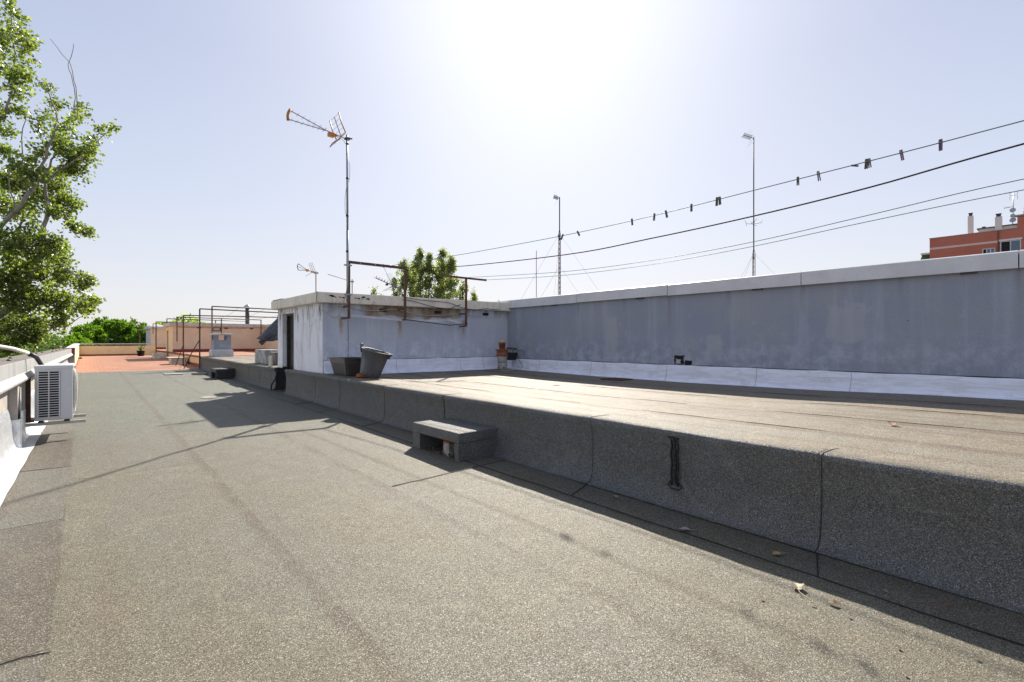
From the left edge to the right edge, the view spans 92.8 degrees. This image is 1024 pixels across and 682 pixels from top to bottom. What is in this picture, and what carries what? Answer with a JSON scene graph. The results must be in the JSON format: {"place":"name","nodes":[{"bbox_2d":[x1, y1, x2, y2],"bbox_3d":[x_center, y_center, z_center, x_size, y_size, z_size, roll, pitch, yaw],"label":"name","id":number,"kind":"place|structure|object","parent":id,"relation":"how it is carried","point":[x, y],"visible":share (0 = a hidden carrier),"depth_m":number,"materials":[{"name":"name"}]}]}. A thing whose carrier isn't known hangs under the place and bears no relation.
{"place":"outdoors","nodes":[
{"label":"outdoors","id":0,"kind":"place"},
{"bbox_2d":[76,355,198,372],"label":"terracotta terrace","id":1,"kind":"structure","parent":0,"point":[110,363],"depth_m":23.31,"materials":[{"name":"tile"}]},
{"bbox_2d":[66,343,154,368],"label":"parapet wall","id":2,"kind":"structure","parent":1,"relation":"on","point":[103,350],"depth_m":33.47,"materials":[{"name":"white paint"}]},
{"bbox_2d":[137,344,144,355],"bbox_3d":[-25.130,0.577,33.002,0.810,0.885,0.803,0,0,17],"label":"potted plant","id":3,"kind":"object","parent":1,"relation":"on","point":[140,352],"visible":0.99,"depth_m":32.89,"materials":[{"name":"green plant"}]},
{"bbox_2d":[152,353,166,358],"bbox_3d":[-21.759,0.907,30.057,0.662,0.342,0.900,0,0,-41],"label":"roof step","id":4,"kind":"object","parent":1,"relation":"on","point":[159,355],"visible":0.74,"depth_m":29.73,"materials":[{"name":"white concrete"}]},
{"bbox_2d":[154,321,191,352],"bbox_3d":[-20.241,-0.234,31.319,4.440,1.934,0.154,0,0,-41],"label":"clothes rack","id":5,"kind":"object","parent":4,"relation":"on","point":[155,328],"visible":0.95,"depth_m":29.91,"materials":[{"name":"metal"}]},
{"bbox_2d":[166,357,186,364],"bbox_3d":[-16.446,0.971,23.909,0.761,0.362,1.050,0,0,-41],"label":"roof step","id":6,"kind":"object","parent":1,"relation":"on","point":[172,360],"visible":0.74,"depth_m":23.57,"materials":[{"name":"white concrete"}]},
{"bbox_2d":[157,349,254,366],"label":"raised terracotta roof","id":7,"kind":"structure","parent":1,"relation":"on","point":[193,359],"depth_m":25.49,"materials":[{"name":"tile"}]},
{"bbox_2d":[144,326,165,350],"bbox_3d":[-28.167,0.134,41.764,5.140,2.580,4.180,0,0,-41],"label":"stair hut","id":8,"kind":"object","parent":7,"relation":"on","point":[161,336],"visible":0.29,"depth_m":39.10,"materials":[{"name":"white paint"}]},
{"bbox_2d":[157,313,205,324],"bbox_3d":[-22.765,-0.657,33.778,3.132,2.585,1.510,0,0,-41],"label":"vine bush","id":9,"kind":"object","parent":7,"relation":"on","point":[192,321],"visible":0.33,"depth_m":33.60,"materials":[{"name":"green plant"}]},
{"bbox_2d":[163,322,264,352],"bbox_3d":[-19.313,0.158,31.639,5.140,2.510,3.380,0,0,-41],"label":"stair hut","id":10,"kind":"object","parent":7,"relation":"on","point":[244,337],"visible":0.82,"depth_m":30.09,"materials":[{"name":"paint"}]},
{"bbox_2d":[166,318,244,322],"bbox_3d":[-20.348,-1.273,32.688,4.650,0.354,0.056,0,0,-41],"label":"coping","id":11,"kind":"object","parent":10,"relation":"on","point":[202,319],"visible":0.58,"depth_m":32.29,"materials":[{"name":"metal"}]},
{"bbox_2d":[176,317,260,341],"bbox_3d":[-18.137,-0.700,30.311,4.600,1.464,0.368,0,0,-41],"label":"clothes rack","id":12,"kind":"object","parent":10,"relation":"attached to","point":[208,318],"visible":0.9,"depth_m":29.70,"materials":[{"name":"metal"}]},
{"bbox_2d":[243,304,250,323],"bbox_3d":[-17.855,-1.781,32.876,0.520,1.430,0.507,0,0,-41],"label":"flue pipe","id":13,"kind":"object","parent":10,"relation":"on","point":[247,314],"visible":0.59,"depth_m":32.77,"materials":[{"name":"metal"}]},
{"bbox_2d":[263,324,277,348],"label":"boundary wall","id":14,"kind":"structure","parent":7,"relation":"on","point":[270,344],"depth_m":31.12,"materials":[{"name":"beige paint"}]},
{"bbox_2d":[175,315,277,365],"bbox_3d":[-13.415,-0.048,24.270,5.492,2.422,0.632,0,0,-41],"label":"clothes rack","id":15,"kind":"object","parent":1,"relation":"on","point":[208,315],"visible":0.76,"depth_m":22.85,"materials":[{"name":"metal"}]},
{"bbox_2d":[183,308,277,368],"bbox_3d":[-11.604,-0.106,22.159,5.546,2.571,0.206,0,0,-39],"label":"clothes rack","id":16,"kind":"object","parent":1,"relation":"on","point":[200,326],"visible":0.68,"depth_m":20.70,"materials":[{"name":"metal"}]},
{"bbox_2d":[0,369,1023,681],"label":"terrace floor","id":17,"kind":"structure","parent":0,"point":[160,527],"depth_m":2.85,"materials":[{"name":"grey asphalt"}]},
{"bbox_2d":[0,348,72,505],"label":"parapet wall","id":18,"kind":"structure","parent":17,"relation":"on","point":[18,439],"depth_m":5.83,"materials":[{"name":"paint"}]},
{"bbox_2d":[21,363,85,426],"bbox_3d":[-6.293,0.715,6.723,0.623,0.785,0.844,0,0,-41],"label":"air conditioner","id":19,"kind":"object","parent":18,"relation":"attached to","point":[55,394],"visible":1,"depth_m":6.40,"materials":[{"name":"white metal"}]},
{"bbox_2d":[0,345,43,364],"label":"insulated pipe","id":20,"kind":"object","parent":19,"relation":"attached to","point":[34,356],"visible":0.93,"depth_m":6.25,"materials":[{"name":"white plastic"}]},
{"bbox_2d":[59,348,74,367],"bbox_3d":[-16.220,0.784,17.764,0.450,1.070,0.220,0,0,-41],"label":"painted post","id":21,"kind":"object","parent":17,"relation":"on","point":[71,359],"visible":0.29,"depth_m":17.81,"materials":[{"name":"white paint"}]},
{"bbox_2d":[191,373,207,374],"bbox_3d":[-11.159,1.173,17.407,0.500,0.050,0.120,0,0,-3],"label":"wooden offcut","id":22,"kind":"object","parent":17,"relation":"on","point":[199,373],"visible":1,"depth_m":17.35,"materials":[{"name":"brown wood"}]},
{"bbox_2d":[210,367,234,378],"bbox_3d":[-9.574,1.077,16.170,0.604,0.344,0.950,0,0,-41],"label":"roof step","id":23,"kind":"object","parent":17,"relation":"on","point":[223,373],"visible":0.88,"depth_m":15.85,"materials":[{"name":"grey concrete"}]},
{"bbox_2d":[425,445,453,457],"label":"leaf litter","id":24,"kind":"object","parent":17,"relation":"on","point":[436,450],"visible":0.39,"depth_m":5.91,"materials":[{"name":"brown plant"}]},
{"bbox_2d":[413,418,497,461],"bbox_3d":[-0.708,1.204,6.035,0.603,0.338,1.020,0,0,-41],"label":"roof step","id":25,"kind":"object","parent":17,"relation":"on","point":[460,440],"visible":0.9,"depth_m":5.75,"materials":[{"name":"concrete"}]},
{"bbox_2d":[198,355,1023,613],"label":"raised roof","id":26,"kind":"structure","parent":17,"relation":"on","point":[927,490],"depth_m":3.98,"materials":[{"name":"grey concrete"}]},
{"bbox_2d":[209,333,233,356],"bbox_3d":[-12.553,0.177,21.038,0.860,1.010,0.760,0,0,-41],"label":"chimney","id":27,"kind":"object","parent":26,"relation":"on","point":[220,348],"visible":0.99,"depth_m":20.80,"materials":[{"name":"white paint"}]},
{"bbox_2d":[211,306,270,332],"bbox_3d":[-11.459,-0.433,22.792,4.495,2.214,0.056,0,0,-41],"label":"clothes rack","id":28,"kind":"object","parent":26,"relation":"on","point":[228,307],"visible":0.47,"depth_m":21.50,"materials":[{"name":"metal"}]},
{"bbox_2d":[255,349,277,363],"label":"cement block","id":29,"kind":"structure","parent":26,"relation":"on","point":[261,356],"depth_m":14.82,"materials":[{"name":"grey concrete"}]},
{"bbox_2d":[256,316,277,344],"bbox_3d":[-6.513,-0.177,13.760,1.190,1.723,0.599,0,0,-41],"label":"folded parasol","id":30,"kind":"object","parent":26,"relation":"on","point":[270,333],"visible":0.4,"depth_m":13.47,"materials":[{"name":"grey fabric"}]},
{"bbox_2d":[268,355,272,366],"bbox_3d":[-6.497,0.549,13.102,0.030,0.346,0.320,0,0,-41],"label":"beige board","id":31,"kind":"object","parent":26,"relation":"on","point":[270,362],"visible":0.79,"depth_m":13.04,"materials":[{"name":"beige paint"}]},
{"bbox_2d":[269,352,277,364],"bbox_3d":[-6.852,0.511,14.306,0.390,0.363,0.550,0,0,-41],"label":"plastic bin","id":32,"kind":"object","parent":26,"relation":"on","point":[274,357],"visible":0.43,"depth_m":14.09,"materials":[{"name":"grey plastic"}]},
{"bbox_2d":[327,357,360,375],"bbox_3d":[-3.382,0.531,10.247,0.670,0.355,0.920,0,0,-41],"label":"rectangular planter","id":33,"kind":"object","parent":26,"relation":"on","point":[346,366],"visible":0.75,"depth_m":9.92,"materials":[{"name":"plastic"}]},
{"bbox_2d":[356,373,369,376],"bbox_3d":[-2.946,0.676,9.711,0.250,0.062,0.300,0,0,-6],"label":"brick","id":34,"kind":"object","parent":26,"relation":"on","point":[359,375],"visible":0.61,"depth_m":9.56,"materials":[{"name":"brick"}]},
{"bbox_2d":[360,343,392,377],"bbox_3d":[-2.698,0.384,9.671,0.580,0.684,0.583,0,0,-41],"label":"plastic tub","id":35,"kind":"object","parent":26,"relation":"on","point":[373,362],"visible":1,"depth_m":9.48,"materials":[{"name":"grey plastic"}]},
{"bbox_2d":[270,291,510,389],"bbox_3d":[-3.259,0.154,13.166,5.292,2.480,3.987,0,0,-41],"label":"stair hut","id":36,"kind":"object","parent":26,"relation":"on","point":[312,337],"visible":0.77,"depth_m":11.84,"materials":[{"name":"white paint"}]},
{"bbox_2d":[289,316,293,368],"bbox_3d":[-5.571,0.324,12.504,0.036,2.038,0.916,0,0,-41],"label":"door","id":37,"kind":"structure","parent":36,"relation":"in","point":[291,318],"depth_m":12.65,"materials":[{"name":"metal"}]},
{"bbox_2d":[297,263,317,291],"bbox_3d":[-4.894,-1.459,11.663,0.494,0.822,0.246,0,0,-41],"label":"tv antenna","id":38,"kind":"object","parent":36,"relation":"on","point":[313,272],"visible":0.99,"depth_m":11.71,"materials":[{"name":"metal"}]},
{"bbox_2d":[342,261,406,320],"bbox_3d":[-3.106,-1.115,11.085,1.390,1.269,0.398,0,0,-37],"label":"clothes rack","id":39,"kind":"object","parent":36,"relation":"attached to","point":[370,264],"visible":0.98,"depth_m":10.99,"materials":[{"name":"metal"}]},
{"bbox_2d":[286,108,352,301],"bbox_3d":[-4.005,-2.813,10.184,1.346,3.948,0.523,0,0,-41],"label":"tv antenna","id":40,"kind":"object","parent":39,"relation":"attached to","point":[332,134],"visible":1,"depth_m":10.52,"materials":[{"name":"metal"}]},
{"bbox_2d":[321,253,347,316],"bbox_3d":[-3.812,-1.203,10.563,0.564,1.375,0.259,0,0,-3],"label":"cable","id":41,"kind":"object","parent":40,"relation":"attached to","point":[346,289],"visible":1,"depth_m":10.49,"materials":[{"name":"black rubber"}]},
{"bbox_2d":[342,314,440,321],"bbox_3d":[-2.735,-0.530,11.327,2.407,0.127,0.041,0,0,-36],"label":"white batten","id":42,"kind":"object","parent":39,"relation":"on","point":[389,318],"visible":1,"depth_m":11.18,"materials":[{"name":"paint"}]},
{"bbox_2d":[406,319,467,325],"bbox_3d":[-1.842,-0.453,11.933,1.745,0.138,0.038,0,0,-36],"label":"steel rod","id":43,"kind":"object","parent":39,"relation":"hanging from","point":[434,323],"visible":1,"depth_m":11.89,"materials":[{"name":"metal"}]},
{"bbox_2d":[392,120,1023,265],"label":"clothesline","id":44,"kind":"object","parent":39,"relation":"attached to","point":[760,188],"visible":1,"depth_m":4.92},
{"bbox_2d":[864,159,867,168],"bbox_3d":[3.179,-1.589,4.372,0.021,0.087,0.024,0,3,-26],"label":"clothes peg","id":45,"kind":"object","parent":44,"relation":"attached to","point":[866,164],"visible":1,"depth_m":4.36,"materials":[{"name":"grey plastic"}]},
{"bbox_2d":[899,149,903,160],"bbox_3d":[3.345,-1.596,4.182,0.024,0.092,0.022,-11,-6,34],"label":"clothes peg","id":46,"kind":"object","parent":44,"relation":"attached to","point":[901,153],"visible":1,"depth_m":4.18,"materials":[{"name":"plastic"}]},
{"bbox_2d":[938,139,942,150],"bbox_3d":[3.511,-1.606,3.992,0.022,0.092,0.024,0,0,-28],"label":"clothes peg","id":47,"kind":"object","parent":44,"relation":"attached to","point":[940,141],"visible":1,"depth_m":3.99,"materials":[{"name":"plastic"}]},
{"bbox_2d":[403,143,1023,267],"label":"clothesline","id":48,"kind":"object","parent":39,"relation":"attached to","point":[763,213],"visible":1,"depth_m":5.11,"materials":[{"name":"plastic"}]},
{"bbox_2d":[376,273,399,290],"bbox_3d":[-3.823,-1.560,14.991,0.828,1.032,0.343,0,0,-41],"label":"tv antenna","id":49,"kind":"object","parent":36,"relation":"on","point":[386,284],"visible":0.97,"depth_m":14.96,"materials":[{"name":"metal"}]},
{"bbox_2d":[321,300,500,316],"bbox_3d":[-2.250,-0.870,11.873,4.643,0.488,0.185,0,0,-35],"label":"cable","id":50,"kind":"object","parent":36,"relation":"attached to","point":[409,312],"visible":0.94,"depth_m":11.65,"materials":[{"name":"black rubber"}]},
{"bbox_2d":[402,299,460,308],"bbox_3d":[-1.951,-0.893,12.006,1.597,0.180,0.016,0,0,-36],"label":"cable","id":51,"kind":"object","parent":36,"relation":"attached to","point":[432,306],"visible":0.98,"depth_m":12.02,"materials":[{"name":"black plastic"}]},
{"bbox_2d":[406,297,499,309],"bbox_3d":[-1.464,-0.929,12.376,2.785,0.246,0.025,0,0,-36],"label":"cable","id":52,"kind":"object","parent":36,"relation":"attached to","point":[453,304],"visible":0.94,"depth_m":12.31,"materials":[{"name":"black plastic"}]},
{"bbox_2d":[445,275,486,326],"bbox_3d":[-1.232,-1.002,12.503,1.197,1.283,0.341,0,0,-36],"label":"clothes rack","id":53,"kind":"object","parent":36,"relation":"attached to","point":[465,278],"visible":1,"depth_m":12.38,"materials":[{"name":"metal"}]},
{"bbox_2d":[448,319,464,325],"bbox_3d":[-1.399,-0.474,12.338,0.503,0.164,0.040,0,0,-36],"label":"white batten","id":54,"kind":"object","parent":53,"relation":"on","point":[453,321],"visible":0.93,"depth_m":12.30,"materials":[{"name":"paint"}]},
{"bbox_2d":[467,179,1023,277],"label":"clothesline","id":55,"kind":"object","parent":53,"relation":"attached to","point":[787,234],"visible":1,"depth_m":6.56,"materials":[{"name":"grey plastic"}]},
{"bbox_2d":[491,190,1022,279],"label":"clothesline","id":56,"kind":"object","parent":53,"relation":"attached to","point":[790,238],"visible":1,"depth_m":7.07,"materials":[{"name":"grey plastic"}]},
{"bbox_2d":[496,339,508,369],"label":"stacked clay pots","id":57,"kind":"object","parent":26,"relation":"on","point":[502,353],"visible":1,"depth_m":12.69,"materials":[{"name":"ceramic"}]},
{"bbox_2d":[600,377,631,380],"bbox_3d":[2.164,0.796,10.095,0.490,0.034,0.490,0,0,-41],"label":"drain grate","id":58,"kind":"object","parent":26,"relation":"on","point":[616,379],"visible":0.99,"depth_m":10.05,"materials":[{"name":"metal"}]},
{"bbox_2d":[667,436,681,490],"bbox_3d":[1.350,1.012,4.042,0.058,0.440,0.140,0,0,-41],"label":"pipe cover","id":59,"kind":"object","parent":26,"relation":"attached to","point":[675,466],"visible":1,"depth_m":4.04,"materials":[{"name":"black metal"}]},
{"bbox_2d":[494,250,1023,399],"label":"boundary wall","id":60,"kind":"structure","parent":26,"relation":"on","point":[949,326],"depth_m":7.88,"materials":[{"name":"grey paint"}]},
{"bbox_2d":[506,347,524,367],"bbox_3d":[0.059,0.450,13.127,0.314,0.558,0.494,0,0,-41],"label":"hanging black pot","id":61,"kind":"object","parent":60,"relation":"attached to","point":[512,354],"visible":0.91,"depth_m":13.09,"materials":[{"name":"plastic"}]},
{"bbox_2d":[792,582,805,596],"bbox_3d":[1.605,1.368,2.703,0.065,0.025,0.146,0,0,-1],"label":"dry leaf","id":62,"kind":"object","parent":17,"relation":"on","point":[798,586],"visible":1,"depth_m":2.72,"materials":[{"name":"beige plant"}]},
{"bbox_2d":[828,599,846,604],"bbox_3d":[1.711,1.375,2.559,0.084,0.014,0.033,0,0,31],"label":"dry leaf","id":63,"kind":"object","parent":17,"relation":"on","point":[833,601],"visible":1,"depth_m":2.57,"materials":[{"name":"brown plant"}]},
{"bbox_2d":[924,599,959,612],"bbox_3d":[2.272,1.376,2.555,0.086,0.016,0.146,0,0,-24],"label":"twig cluster","id":64,"kind":"object","parent":17,"relation":"on","point":[943,603],"visible":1,"depth_m":2.55,"materials":[{"name":"brown plant"}]},
{"bbox_2d":[0,0,1023,340],"label":"sky","id":65,"kind":"structure","parent":0,"point":[465,120],"materials":[{"name":"blue"}]},
{"bbox_2d":[921,211,1023,259],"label":"apartment building","id":66,"kind":"structure","parent":0,"point":[998,237],"depth_m":56.55,"materials":[{"name":"red brick"},{"name":"concrete"},{"name":"glass"}]},
{"bbox_2d":[982,248,994,253],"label":"window","id":67,"kind":"structure","parent":66,"relation":"in","point":[988,250],"depth_m":56.07,"materials":[{"name":"white paint"}]},
{"bbox_2d":[1000,239,1020,251],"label":"window","id":68,"kind":"structure","parent":66,"relation":"in","point":[1012,245],"depth_m":54.70,"materials":[{"name":"glass"}]},
{"bbox_2d":[1007,190,1017,223],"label":"dish mast","id":69,"kind":"object","parent":66,"relation":"on","point":[1013,210],"visible":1,"depth_m":54.79,"materials":[{"name":"metal"}]},
{"label":"ground","id":70,"kind":"structure","parent":0,"visible":0},
{"bbox_2d":[4,343,49,357],"bbox_3d":[-24.984,5.652,21.778,7.055,13.541,6.376,0,0,-7],"label":"broadleaf tree","id":71,"kind":"object","parent":70,"relation":"on","point":[33,350],"visible":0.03,"depth_m":23.56,"materials":[{"name":"green plant"}]},
{"bbox_2d":[1,331,68,348],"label":"broadleaf tree","id":72,"kind":"object","parent":70,"relation":"on","point":[56,344],"visible":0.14,"depth_m":33.92,"materials":[{"name":"green plant"}]},
{"bbox_2d":[0,342,81,358],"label":"broadleaf tree","id":73,"kind":"object","parent":70,"relation":"on","point":[42,348],"visible":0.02,"depth_m":27.05,"materials":[{"name":"green plant"}]},
{"bbox_2d":[0,0,121,357],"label":"poplar tree","id":74,"kind":"object","parent":70,"relation":"on","point":[17,291],"visible":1,"depth_m":13.98,"materials":[{"name":"green plant"}]},
{"bbox_2d":[48,335,92,349],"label":"pine tree","id":75,"kind":"object","parent":70,"relation":"on","point":[70,338],"visible":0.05,"depth_m":44.93,"materials":[{"name":"green plant"}]},
{"bbox_2d":[51,331,93,344],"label":"tree","id":76,"kind":"object","parent":70,"relation":"on","point":[77,335],"visible":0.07,"depth_m":50.43,"materials":[{"name":"green plant"}]},
{"bbox_2d":[65,321,111,345],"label":"pine tree","id":77,"kind":"object","parent":70,"relation":"on","point":[94,333],"visible":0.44,"depth_m":54.94,"materials":[{"name":"green plant"}]},
{"bbox_2d":[88,316,115,345],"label":"pine tree","id":78,"kind":"object","parent":70,"relation":"on","point":[97,321],"visible":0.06,"depth_m":59.23,"materials":[{"name":"green plant"}]},
{"bbox_2d":[99,318,135,345],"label":"pine tree","id":79,"kind":"object","parent":70,"relation":"on","point":[116,327],"visible":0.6,"depth_m":57.45,"materials":[{"name":"green plant"}]},
{"bbox_2d":[118,321,147,345],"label":"tree","id":80,"kind":"object","parent":70,"relation":"on","point":[145,323],"visible":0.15,"depth_m":59.21,"materials":[{"name":"green plant"}]},
{"bbox_2d":[128,329,145,345],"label":"tree","id":81,"kind":"object","parent":70,"relation":"on","point":[134,336],"visible":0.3,"depth_m":57.12,"materials":[{"name":"green plant"}]},
{"bbox_2d":[129,316,145,345],"bbox_3d":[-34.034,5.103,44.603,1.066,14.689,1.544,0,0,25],"label":"tree sprig","id":82,"kind":"object","parent":70,"relation":"on","point":[136,322],"visible":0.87,"depth_m":44.50,"materials":[{"name":"green plant"}]},
{"bbox_2d":[368,286,378,294],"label":"poplar tree","id":83,"kind":"object","parent":70,"relation":"on","point":[374,291],"visible":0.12,"depth_m":32.94,"materials":[{"name":"green plant"}]},
{"bbox_2d":[389,277,398,295],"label":"poplar tree","id":84,"kind":"object","parent":70,"relation":"on","point":[395,283],"visible":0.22,"depth_m":33.91,"materials":[{"name":"green plant"}]},
{"bbox_2d":[393,258,414,296],"bbox_3d":[-7.511,3.285,34.004,1.796,18.304,1.770,0,0,1],"label":"poplar tree","id":85,"kind":"object","parent":70,"relation":"on","point":[408,279],"visible":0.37,"depth_m":33.86,"materials":[{"name":"green plant"}]},
{"bbox_2d":[407,261,419,297],"bbox_3d":[-7.131,3.290,35.445,1.762,18.298,1.618,0,0,-41],"label":"poplar tree","id":86,"kind":"object","parent":70,"relation":"on","point":[414,273],"visible":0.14,"depth_m":35.40,"materials":[{"name":"green plant"}]},
{"bbox_2d":[409,245,432,297],"bbox_3d":[-6.485,2.822,34.492,1.778,19.233,1.576,0,0,7],"label":"poplar tree","id":87,"kind":"object","parent":70,"relation":"on","point":[419,257],"visible":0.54,"depth_m":34.33,"materials":[{"name":"green plant"}]},
{"bbox_2d":[417,252,437,297],"bbox_3d":[-6.030,3.024,34.956,2.367,18.829,1.774,0,0,-41],"label":"poplar tree","id":88,"kind":"object","parent":70,"relation":"on","point":[429,272],"visible":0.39,"depth_m":34.81,"materials":[{"name":"green plant"}]},
{"bbox_2d":[434,261,444,292],"bbox_3d":[-5.330,3.150,35.959,1.713,18.580,1.938,0,0,-41],"label":"poplar tree","id":89,"kind":"object","parent":70,"relation":"on","point":[441,281],"visible":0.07,"depth_m":35.88,"materials":[{"name":"green plant"}]},
{"bbox_2d":[433,246,451,298],"bbox_3d":[-5.043,2.832,34.885,1.616,19.213,1.545,0,0,-8],"label":"poplar tree","id":90,"kind":"object","parent":70,"relation":"on","point":[442,253],"visible":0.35,"depth_m":34.80,"materials":[{"name":"green plant"}]},
{"bbox_2d":[433,254,463,299],"bbox_3d":[-4.415,3.148,34.280,2.282,18.580,1.718,0,0,-21],"label":"poplar tree","id":91,"kind":"object","parent":70,"relation":"on","point":[451,282],"visible":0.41,"depth_m":34.14,"materials":[{"name":"green plant"}]},
{"bbox_2d":[457,279,470,299],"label":"poplar tree","id":92,"kind":"object","parent":70,"relation":"on","point":[461,288],"visible":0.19,"depth_m":34.97,"materials":[{"name":"green plant"}]},
{"bbox_2d":[468,287,478,300],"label":"poplar tree","id":93,"kind":"object","parent":70,"relation":"on","point":[474,297],"visible":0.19,"depth_m":35.93,"materials":[{"name":"green plant"}]},
{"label":"neighbouring roof","id":94,"kind":"structure","parent":70,"relation":"on","visible":0},
{"bbox_2d":[536,251,536,296],"bbox_3d":[1.498,-2.719,30.008,0.035,5.700,0.040,0,0,-41],"label":"whip mast","id":95,"kind":"object","parent":94,"relation":"on","point":[536,274],"visible":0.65,"depth_m":29.99,"materials":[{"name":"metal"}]},
{"bbox_2d":[521,195,598,298],"bbox_3d":[2.516,-4.542,29.189,7.419,9.358,7.893,0,0,-41],"label":"lattice mast","id":96,"kind":"object","parent":94,"relation":"on","point":[558,257],"visible":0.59,"depth_m":29.97,"materials":[{"name":"metal"}]},
{"bbox_2d":[741,131,761,276],"bbox_3d":[14.472,-6.392,29.191,7.419,13.058,7.892,0,0,-41],"label":"lattice mast","id":97,"kind":"object","parent":94,"relation":"on","point":[753,263],"visible":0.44,"depth_m":29.98,"materials":[{"name":"metal"}]}
]}

